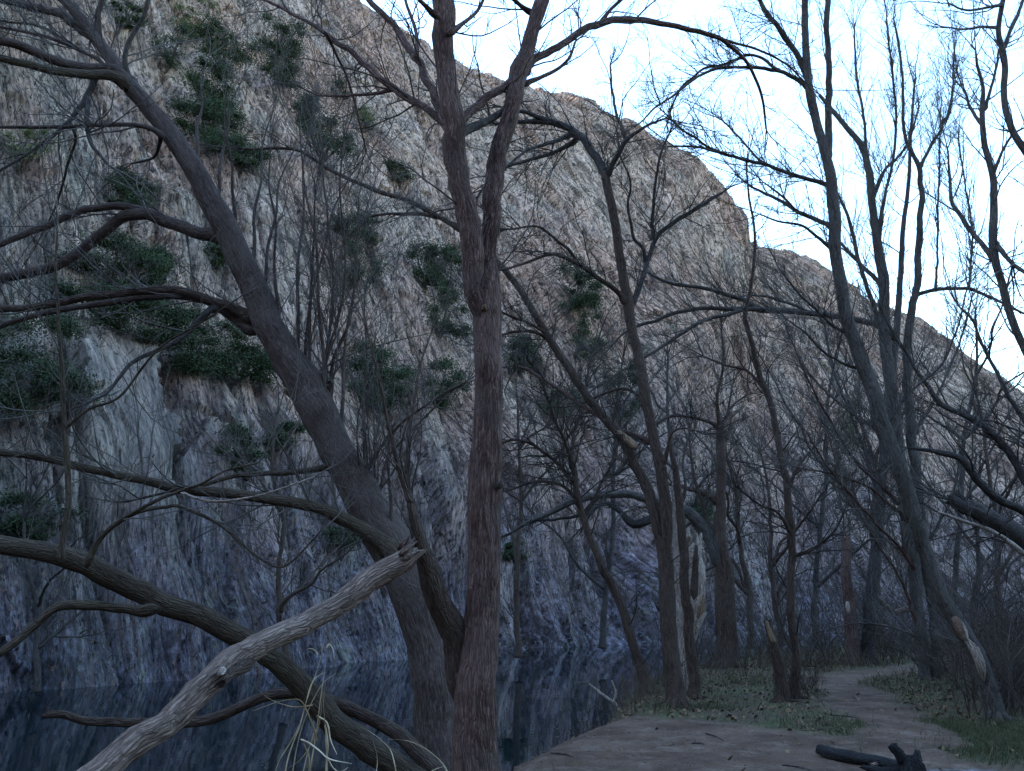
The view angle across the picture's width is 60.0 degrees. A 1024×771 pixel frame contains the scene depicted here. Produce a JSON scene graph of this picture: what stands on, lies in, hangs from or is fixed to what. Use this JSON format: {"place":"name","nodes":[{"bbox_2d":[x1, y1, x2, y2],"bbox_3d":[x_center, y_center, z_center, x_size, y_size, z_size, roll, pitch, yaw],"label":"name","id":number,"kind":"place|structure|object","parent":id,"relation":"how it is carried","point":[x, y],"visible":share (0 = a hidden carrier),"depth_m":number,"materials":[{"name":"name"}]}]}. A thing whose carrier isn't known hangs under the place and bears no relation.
{"place":"outdoors","nodes":[
{"label":"outdoors","id":0,"kind":"place"},
{"bbox_2d":[0,633,1013,770],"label":"water","id":1,"kind":"structure","parent":0,"point":[539,695],"depth_m":18.75,"materials":[{"name":"blue liquid"}]},
{"bbox_2d":[572,659,620,714],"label":"dead branch","id":2,"kind":"object","parent":1,"relation":"in","point":[599,691],"visible":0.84,"depth_m":17.45,"materials":[{"name":"grey wood"}]},
{"bbox_2d":[0,0,1023,692],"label":"cliff","id":3,"kind":"structure","parent":0,"point":[154,652],"depth_m":46.05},
{"bbox_2d":[0,116,70,170],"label":"juniper bush","id":4,"kind":"object","parent":3,"relation":"on","point":[25,132],"visible":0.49,"depth_m":34.41,"materials":[{"name":"green plant"}]},
{"bbox_2d":[0,484,98,540],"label":"juniper bush","id":5,"kind":"object","parent":3,"relation":"on","point":[12,522],"visible":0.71,"depth_m":25.23,"materials":[{"name":"green plant"}]},
{"bbox_2d":[0,294,123,427],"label":"juniper bush","id":6,"kind":"object","parent":3,"relation":"on","point":[36,382],"visible":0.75,"depth_m":27.21,"materials":[{"name":"green plant"}]},
{"bbox_2d":[4,252,230,355],"bbox_3d":[-13.883,-2.632,31.501,3.971,2.747,9.842,-12,-18,41],"label":"juniper bush","id":7,"kind":"object","parent":3,"relation":"on","point":[169,315],"visible":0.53,"depth_m":31.93,"materials":[{"name":"green plant"}]},
{"bbox_2d":[35,221,204,311],"bbox_3d":[-14.528,-4.764,34.364,3.757,3.206,7.082,-10,-17,36],"label":"juniper bush","id":8,"kind":"object","parent":3,"relation":"on","point":[162,261],"visible":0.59,"depth_m":34.11,"materials":[{"name":"green plant"}]},
{"bbox_2d":[106,0,154,36],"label":"juniper bush","id":9,"kind":"object","parent":3,"relation":"on","point":[132,7],"visible":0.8,"depth_m":50.30,"materials":[{"name":"green plant"}]},
{"bbox_2d":[95,169,168,209],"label":"juniper bush","id":10,"kind":"object","parent":3,"relation":"on","point":[123,190],"visible":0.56,"depth_m":39.16,"materials":[{"name":"green plant"}]},
{"bbox_2d":[96,163,173,205],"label":"juniper bush","id":11,"kind":"object","parent":3,"relation":"on","point":[129,181],"visible":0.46,"depth_m":39.59,"materials":[{"name":"green plant"}]},
{"bbox_2d":[135,237,185,281],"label":"juniper bush","id":12,"kind":"object","parent":3,"relation":"on","point":[159,249],"visible":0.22,"depth_m":37.19,"materials":[{"name":"green plant"}]},
{"bbox_2d":[147,19,199,72],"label":"juniper bush","id":13,"kind":"object","parent":3,"relation":"on","point":[185,32],"visible":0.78,"depth_m":51.53,"materials":[{"name":"green plant"}]},
{"bbox_2d":[161,0,228,41],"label":"juniper bush","id":14,"kind":"object","parent":3,"relation":"on","point":[181,8],"visible":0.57,"depth_m":54.08,"materials":[{"name":"green plant"}]},
{"bbox_2d":[130,303,267,383],"bbox_3d":[-11.913,-1.558,34.462,5.939,3.266,3.206,10,-17,-36],"label":"juniper bush","id":15,"kind":"object","parent":3,"relation":"on","point":[191,362],"visible":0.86,"depth_m":34.41,"materials":[{"name":"green plant"}]},
{"bbox_2d":[199,242,226,269],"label":"juniper bush","id":16,"kind":"object","parent":3,"relation":"on","point":[221,261],"visible":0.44,"depth_m":40.73,"materials":[{"name":"green plant"}]},
{"bbox_2d":[157,83,269,154],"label":"juniper bush","id":17,"kind":"object","parent":3,"relation":"on","point":[216,105],"visible":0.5,"depth_m":46.22,"materials":[{"name":"green plant"}]},
{"bbox_2d":[167,50,259,119],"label":"juniper bush","id":18,"kind":"object","parent":3,"relation":"on","point":[197,78],"visible":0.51,"depth_m":48.28,"materials":[{"name":"green plant"}]},
{"bbox_2d":[157,4,273,82],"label":"juniper bush","id":19,"kind":"object","parent":3,"relation":"on","point":[221,40],"visible":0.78,"depth_m":51.47,"materials":[{"name":"green plant"}]},
{"bbox_2d":[198,127,276,171],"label":"juniper bush","id":20,"kind":"object","parent":3,"relation":"on","point":[240,162],"visible":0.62,"depth_m":45.78,"materials":[{"name":"green plant"}]},
{"bbox_2d":[204,420,270,472],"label":"juniper bush","id":21,"kind":"object","parent":3,"relation":"on","point":[251,453],"visible":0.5,"depth_m":32.42,"materials":[{"name":"green plant"}]},
{"bbox_2d":[200,319,286,395],"bbox_3d":[-10.795,-1.007,36.127,2.962,2.853,4.999,-7,-15,28],"label":"juniper bush","id":22,"kind":"object","parent":3,"relation":"on","point":[262,358],"visible":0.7,"depth_m":36.11,"materials":[{"name":"green plant"}]},
{"bbox_2d":[240,8,314,72],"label":"juniper bush","id":23,"kind":"object","parent":3,"relation":"on","point":[282,27],"visible":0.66,"depth_m":57.98,"materials":[{"name":"green plant"}]},
{"bbox_2d":[250,46,305,92],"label":"juniper bush","id":24,"kind":"object","parent":3,"relation":"on","point":[286,73],"visible":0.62,"depth_m":54.44,"materials":[{"name":"green plant"}]},
{"bbox_2d":[256,418,306,448],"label":"juniper bush","id":25,"kind":"object","parent":3,"relation":"on","point":[289,428],"visible":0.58,"depth_m":35.55,"materials":[{"name":"green plant"}]},
{"bbox_2d":[290,92,329,130],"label":"juniper bush","id":26,"kind":"object","parent":3,"relation":"on","point":[299,111],"visible":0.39,"depth_m":54.58,"materials":[{"name":"green plant"}]},
{"bbox_2d":[287,106,368,167],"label":"juniper bush","id":27,"kind":"object","parent":3,"relation":"on","point":[335,142],"visible":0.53,"depth_m":50.69,"materials":[{"name":"green plant"}]},
{"bbox_2d":[317,525,361,551],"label":"juniper bush","id":28,"kind":"object","parent":3,"relation":"on","point":[336,531],"visible":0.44,"depth_m":35.96,"materials":[{"name":"green plant"}]},
{"bbox_2d":[330,76,351,100],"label":"juniper bush","id":29,"kind":"object","parent":3,"relation":"on","point":[339,82],"visible":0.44,"depth_m":62.40,"materials":[{"name":"green plant"}]},
{"bbox_2d":[324,208,387,247],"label":"juniper bush","id":30,"kind":"object","parent":3,"relation":"on","point":[361,232],"visible":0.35,"depth_m":48.62,"materials":[{"name":"green plant"}]},
{"bbox_2d":[327,236,397,291],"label":"juniper bush","id":31,"kind":"object","parent":3,"relation":"on","point":[363,270],"visible":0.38,"depth_m":47.29,"materials":[{"name":"green plant"}]},
{"bbox_2d":[345,99,385,135],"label":"juniper bush","id":32,"kind":"object","parent":3,"relation":"on","point":[368,114],"visible":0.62,"depth_m":60.19,"materials":[{"name":"green plant"}]},
{"bbox_2d":[325,329,429,415],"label":"juniper bush","id":33,"kind":"object","parent":3,"relation":"on","point":[401,371],"visible":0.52,"depth_m":42.68,"materials":[{"name":"green plant"}]},
{"bbox_2d":[377,153,419,186],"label":"juniper bush","id":34,"kind":"object","parent":3,"relation":"on","point":[389,166],"visible":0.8,"depth_m":59.80,"materials":[{"name":"green plant"}]},
{"bbox_2d":[397,236,461,294],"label":"juniper bush","id":35,"kind":"object","parent":3,"relation":"on","point":[449,249],"visible":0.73,"depth_m":51.95,"materials":[{"name":"green plant"}]},
{"bbox_2d":[412,353,473,412],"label":"juniper bush","id":36,"kind":"object","parent":3,"relation":"on","point":[448,383],"visible":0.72,"depth_m":45.50,"materials":[{"name":"green plant"}]},
{"bbox_2d":[421,272,472,348],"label":"juniper bush","id":37,"kind":"object","parent":3,"relation":"on","point":[454,300],"visible":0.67,"depth_m":49.75,"materials":[{"name":"green plant"}]},
{"bbox_2d":[0,0,1023,689],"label":"cliff scrub","id":38,"kind":"object","parent":3,"relation":"on","point":[466,320],"visible":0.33,"depth_m":56.71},
{"bbox_2d":[0,473,1023,648],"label":"shore brush","id":39,"kind":"object","parent":3,"relation":"on","point":[624,577],"visible":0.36,"depth_m":46.33,"materials":[{"name":"brown plant"}]},
{"bbox_2d":[501,539,529,562],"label":"juniper bush","id":40,"kind":"object","parent":3,"relation":"on","point":[508,546],"visible":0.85,"depth_m":43.59,"materials":[{"name":"green plant"}]},
{"bbox_2d":[502,330,552,374],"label":"juniper bush","id":41,"kind":"object","parent":3,"relation":"on","point":[518,354],"visible":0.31,"depth_m":52.45,"materials":[{"name":"green plant"}]},
{"bbox_2d":[520,364,589,426],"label":"juniper bush","id":42,"kind":"object","parent":3,"relation":"on","point":[551,420],"visible":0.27,"depth_m":51.93,"materials":[{"name":"green plant"}]},
{"bbox_2d":[545,248,610,316],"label":"juniper bush","id":43,"kind":"object","parent":3,"relation":"on","point":[590,298],"visible":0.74,"depth_m":56.68,"materials":[{"name":"green plant"}]},
{"bbox_2d":[561,310,611,360],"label":"juniper bush","id":44,"kind":"object","parent":3,"relation":"on","point":[581,324],"visible":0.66,"depth_m":56.00,"materials":[{"name":"green plant"}]},
{"bbox_2d":[599,358,664,420],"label":"juniper bush","id":45,"kind":"object","parent":3,"relation":"on","point":[635,402],"visible":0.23,"depth_m":54.41,"materials":[{"name":"green plant"}]},
{"bbox_2d":[690,487,726,527],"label":"juniper bush","id":46,"kind":"object","parent":3,"relation":"on","point":[709,513],"visible":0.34,"depth_m":52.49,"materials":[{"name":"green plant"}]},
{"bbox_2d":[841,397,865,447],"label":"juniper bush","id":47,"kind":"object","parent":3,"relation":"on","point":[849,427],"visible":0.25,"depth_m":71.13,"materials":[{"name":"green plant"}]},
{"bbox_2d":[360,0,1023,391],"label":"sky","id":48,"kind":"structure","parent":0,"point":[574,75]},
{"bbox_2d":[514,645,1023,770],"bbox_3d":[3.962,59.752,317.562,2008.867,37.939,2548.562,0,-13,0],"label":"ground","id":49,"kind":"structure","parent":0,"point":[652,743],"depth_m":10.45,"materials":[{"name":"soil"}]},
{"bbox_2d":[0,316,174,692],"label":"bare sapling","id":50,"kind":"object","parent":49,"relation":"on","point":[39,643],"visible":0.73,"depth_m":19.76,"materials":[{"name":"brown plant"}]},
{"bbox_2d":[0,49,449,770],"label":"trunk","id":51,"kind":"object","parent":49,"relation":"on","point":[354,737],"visible":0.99,"depth_m":6.38,"materials":[{"name":"brown plant"}]},
{"bbox_2d":[41,687,444,770],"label":"dead limb","id":52,"kind":"object","parent":49,"relation":"on","point":[423,758],"visible":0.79,"depth_m":7.14,"materials":[{"name":"wood"}]},
{"bbox_2d":[157,323,370,657],"bbox_3d":[-6.809,2.171,24.728,6.153,10.574,7.087,5,-14,-19],"label":"bare sapling","id":53,"kind":"object","parent":49,"relation":"on","point":[281,604],"visible":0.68,"depth_m":24.17,"materials":[{"name":"brown plant"}]},
{"bbox_2d":[0,0,559,770],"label":"leaning tree","id":54,"kind":"object","parent":49,"relation":"on","point":[374,522],"visible":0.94,"depth_m":9.04,"materials":[{"name":"brown plant"}]},
{"bbox_2d":[256,637,351,770],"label":"dry reeds","id":55,"kind":"object","parent":49,"relation":"on","point":[304,706],"visible":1,"depth_m":4.05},
{"bbox_2d":[163,1,799,710],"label":"twin stem tree","id":56,"kind":"object","parent":49,"relation":"on","point":[661,527],"visible":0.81,"depth_m":14.84,"materials":[{"name":"brown plant"}]},
{"bbox_2d":[437,300,634,657],"bbox_3d":[0.891,2.881,32.587,7.249,13.579,6.651,0,-13,0],"label":"bare sapling","id":57,"kind":"object","parent":49,"relation":"on","point":[516,612],"visible":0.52,"depth_m":31.28,"materials":[{"name":"brown plant"}]},
{"bbox_2d":[439,291,671,699],"bbox_3d":[0.822,1.785,16.078,4.194,8.351,3.273,3,-14,-14],"label":"thin leaning tree","id":58,"kind":"object","parent":49,"relation":"on","point":[624,612],"visible":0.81,"depth_m":16.38,"materials":[{"name":"brown plant"}]},
{"bbox_2d":[210,0,904,770],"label":"forked tree","id":59,"kind":"object","parent":49,"relation":"on","point":[470,638],"visible":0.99,"depth_m":6.87,"materials":[{"name":"brown plant"}]},
{"bbox_2d":[76,535,427,770],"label":"broken branch","id":60,"kind":"object","parent":59,"relation":"attached to","point":[123,751],"visible":1,"depth_m":5.12,"materials":[{"name":"grey wood"}]},
{"bbox_2d":[361,727,446,770],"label":"dry grass","id":61,"kind":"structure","parent":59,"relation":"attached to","point":[438,759],"depth_m":4.91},
{"bbox_2d":[578,716,611,734],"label":"bare shrub","id":62,"kind":"object","parent":49,"relation":"on","point":[592,725],"visible":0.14,"depth_m":15.39,"materials":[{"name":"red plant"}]},
{"bbox_2d":[513,310,720,648],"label":"bare sapling","id":63,"kind":"object","parent":49,"relation":"on","point":[603,625],"visible":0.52,"depth_m":33.73,"materials":[{"name":"brown plant"}]},
{"bbox_2d":[586,673,651,711],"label":"bare shrub","id":64,"kind":"object","parent":49,"relation":"on","point":[613,695],"visible":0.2,"depth_m":19.26,"materials":[{"name":"brown plant"}]},
{"bbox_2d":[585,649,663,709],"bbox_3d":[1.959,4.925,15.003,1.271,1.049,1.576,-10,-17,36],"label":"bare shrub","id":65,"kind":"object","parent":49,"relation":"on","point":[627,691],"visible":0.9,"depth_m":14.89,"materials":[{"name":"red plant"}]},
{"bbox_2d":[501,270,750,669],"bbox_3d":[2.619,2.049,21.935,6.774,9.891,3.396,-4,-14,17],"label":"stout tree","id":66,"kind":"object","parent":49,"relation":"on","point":[720,558],"visible":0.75,"depth_m":21.62,"materials":[{"name":"brown plant"}]},
{"bbox_2d":[639,661,686,695],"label":"bare shrub","id":67,"kind":"object","parent":49,"relation":"on","point":[658,681],"visible":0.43,"depth_m":15.09,"materials":[{"name":"brown plant"}]},
{"bbox_2d":[671,454,706,688],"bbox_3d":[3.064,3.355,16.156,0.929,4.330,0.627,0,-13,0],"label":"dead stump","id":68,"kind":"object","parent":49,"relation":"on","point":[697,585],"visible":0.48,"depth_m":16.02,"materials":[{"name":"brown wood"}]},
{"bbox_2d":[660,394,721,699],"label":"broken top tree","id":69,"kind":"object","parent":49,"relation":"on","point":[694,680],"visible":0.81,"depth_m":15.04,"materials":[{"name":"brown plant"}]},
{"bbox_2d":[577,301,817,612],"bbox_3d":[6.674,2.832,30.787,8.839,12.445,6.188,0,-13,0],"label":"bare sapling","id":70,"kind":"object","parent":49,"relation":"on","point":[668,427],"visible":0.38,"depth_m":32.37,"materials":[{"name":"brown plant"}]},
{"bbox_2d":[676,618,721,669],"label":"bare shrub","id":71,"kind":"object","parent":49,"relation":"on","point":[712,657],"visible":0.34,"depth_m":20.19,"materials":[{"name":"brown plant"}]},
{"bbox_2d":[614,312,790,648],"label":"bare sapling","id":72,"kind":"object","parent":49,"relation":"on","point":[738,528],"visible":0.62,"depth_m":27.82,"materials":[{"name":"brown plant"}]},
{"bbox_2d":[696,615,775,668],"bbox_3d":[5.302,6.066,21.340,2.296,1.342,2.057,-6,-15,25],"label":"bare shrub","id":73,"kind":"object","parent":49,"relation":"on","point":[763,641],"visible":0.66,"depth_m":20.85,"materials":[{"name":"brown plant"}]},
{"bbox_2d":[657,107,875,698],"bbox_3d":[4.590,0.063,15.499,3.970,10.495,3.064,0,-13,0],"label":"slender tree","id":74,"kind":"object","parent":49,"relation":"on","point":[787,519],"visible":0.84,"depth_m":15.12,"materials":[{"name":"brown plant"}]},
{"bbox_2d":[519,650,1023,770],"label":"leaf litter","id":75,"kind":"object","parent":49,"relation":"on","point":[575,763],"visible":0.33,"depth_m":13.82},
{"bbox_2d":[531,699,1013,770],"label":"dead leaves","id":76,"kind":"object","parent":49,"relation":"on","point":[747,742],"visible":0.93,"depth_m":9.98,"materials":[{"name":"brown plant"}]},
{"bbox_2d":[525,0,1023,680],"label":"triple stem tree","id":77,"kind":"object","parent":49,"relation":"on","point":[877,220],"visible":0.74,"depth_m":19.65,"materials":[{"name":"brown plant"}]},
{"bbox_2d":[764,619,801,702],"bbox_3d":[4.354,4.409,14.165,0.691,1.367,0.618,0,-13,0],"label":"leaning stump","id":78,"kind":"object","parent":49,"relation":"on","point":[781,683],"visible":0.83,"depth_m":14.08,"materials":[{"name":"brown wood"}]},
{"bbox_2d":[687,370,881,646],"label":"bare sapling","id":79,"kind":"object","parent":49,"relation":"on","point":[768,486],"visible":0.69,"depth_m":24.71,"materials":[{"name":"brown plant"}]},
{"bbox_2d":[762,662,808,698],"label":"bare shrub","id":80,"kind":"object","parent":49,"relation":"on","point":[774,689],"visible":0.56,"depth_m":14.31,"materials":[{"name":"brown plant"}]},
{"bbox_2d":[551,674,1023,769],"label":"green grass","id":81,"kind":"structure","parent":49,"relation":"on","point":[978,743],"depth_m":10.99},
{"bbox_2d":[559,0,1023,723],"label":"curving tree","id":82,"kind":"object","parent":49,"relation":"on","point":[911,514],"visible":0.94,"depth_m":13.59,"materials":[{"name":"brown plant"}]},
{"bbox_2d":[566,619,1023,763],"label":"dry grass","id":83,"kind":"structure","parent":49,"relation":"on","point":[790,658],"depth_m":16.68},
{"bbox_2d":[782,764,812,770],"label":"stick","id":84,"kind":"object","parent":49,"relation":"on","point":[796,766],"visible":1,"depth_m":8.52,"materials":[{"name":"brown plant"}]},
{"bbox_2d":[782,637,844,695],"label":"bare shrub","id":85,"kind":"object","parent":49,"relation":"on","point":[815,683],"visible":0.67,"depth_m":14.94,"materials":[{"name":"brown plant"}]},
{"bbox_2d":[768,608,864,662],"bbox_3d":[7.666,6.263,22.309,2.389,1.431,1.636,-8,-16,31],"label":"bare shrub","id":86,"kind":"object","parent":49,"relation":"on","point":[834,648],"visible":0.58,"depth_m":22.03,"materials":[{"name":"brown plant"}]},
{"bbox_2d":[698,313,949,648],"bbox_3d":[9.338,2.893,28.244,6.872,10.441,6.515,-2,-14,9],"label":"bare sapling","id":87,"kind":"object","parent":49,"relation":"on","point":[818,561],"visible":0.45,"depth_m":26.96,"materials":[{"name":"brown plant"}]},
{"bbox_2d":[826,477,871,666],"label":"snapped tree","id":88,"kind":"object","parent":49,"relation":"on","point":[849,631],"visible":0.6,"depth_m":21.63,"materials":[{"name":"brown plant"}]},
{"bbox_2d":[815,744,896,766],"bbox_3d":[3.427,3.689,8.804,0.942,0.130,0.483,-10,-17,36],"label":"charred log","id":89,"kind":"object","parent":49,"relation":"on","point":[841,755],"visible":0.7,"depth_m":8.75,"materials":[{"name":"black wood"}]},
{"bbox_2d":[808,564,909,614],"bbox_3d":[10.074,5.881,25.670,3.288,1.482,0.850,0,-13,0],"label":"fallen branch","id":90,"kind":"object","parent":49,"relation":"on","point":[900,610],"visible":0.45,"depth_m":25.41,"materials":[{"name":"brown wood"}]},
{"bbox_2d":[695,513,1023,723],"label":"thicket","id":91,"kind":"object","parent":49,"relation":"on","point":[1017,637],"visible":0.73,"depth_m":15.72,"materials":[{"name":"brown plant"}]},
{"bbox_2d":[792,31,937,665],"bbox_3d":[9.975,-1.517,23.810,4.475,17.594,2.010,0,-13,0],"label":"straight tree","id":92,"kind":"object","parent":49,"relation":"on","point":[867,649],"visible":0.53,"depth_m":22.95,"materials":[{"name":"brown plant"}]},
{"bbox_2d":[790,301,970,638],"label":"bare sapling","id":93,"kind":"object","parent":49,"relation":"on","point":[876,454],"visible":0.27,"depth_m":30.24,"materials":[{"name":"brown plant"}]},
{"bbox_2d":[860,743,926,770],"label":"burnt stump","id":94,"kind":"object","parent":49,"relation":"on","point":[913,762],"visible":1,"depth_m":8.23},
{"bbox_2d":[859,609,930,661],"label":"bare shrub","id":95,"kind":"object","parent":49,"relation":"on","point":[884,638],"visible":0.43,"depth_m":22.56,"materials":[{"name":"brown plant"}]},
{"bbox_2d":[792,196,1023,556],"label":"arching tree","id":96,"kind":"object","parent":49,"relation":"on","point":[971,471],"visible":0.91,"depth_m":14.29,"materials":[{"name":"brown plant"}]},
{"bbox_2d":[831,217,1023,633],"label":"bare sapling","id":97,"kind":"object","parent":49,"relation":"on","point":[957,543],"visible":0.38,"depth_m":26.18,"materials":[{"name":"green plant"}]},
{"bbox_2d":[848,440,1023,564],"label":"fallen log","id":98,"kind":"object","parent":49,"relation":"on","point":[973,509],"visible":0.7,"depth_m":15.72,"materials":[{"name":"wood"}]},
{"bbox_2d":[860,363,1023,637],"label":"bare sapling","id":99,"kind":"object","parent":49,"relation":"on","point":[978,557],"visible":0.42,"depth_m":18.79,"materials":[{"name":"brown plant"}]},
{"bbox_2d":[876,0,1023,194],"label":"corner tree","id":100,"kind":"object","parent":49,"relation":"on","point":[1001,44],"visible":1,"depth_m":11.78,"materials":[{"name":"grey plant"}]},
{"bbox_2d":[898,0,1023,453],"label":"edge tree","id":101,"kind":"object","parent":49,"relation":"on","point":[994,250],"visible":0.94,"depth_m":12.62,"materials":[{"name":"grey plant"}]},
{"bbox_2d":[926,768,1001,770],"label":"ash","id":102,"kind":"object","parent":49,"relation":"on","point":[973,769],"visible":0.76,"depth_m":8.45},
{"bbox_2d":[916,251,1023,620],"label":"bare sapling","id":103,"kind":"object","parent":49,"relation":"on","point":[989,471],"visible":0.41,"depth_m":22.32,"materials":[{"name":"brown plant"}]},
{"bbox_2d":[936,620,1023,691],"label":"bare shrub","id":104,"kind":"object","parent":49,"relation":"on","point":[994,653],"visible":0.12,"depth_m":15.33,"materials":[{"name":"brown plant"}]},
{"bbox_2d":[957,648,1023,714],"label":"bare shrub","id":105,"kind":"object","parent":49,"relation":"on","point":[1005,692],"visible":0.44,"depth_m":12.59,"materials":[{"name":"brown plant"}]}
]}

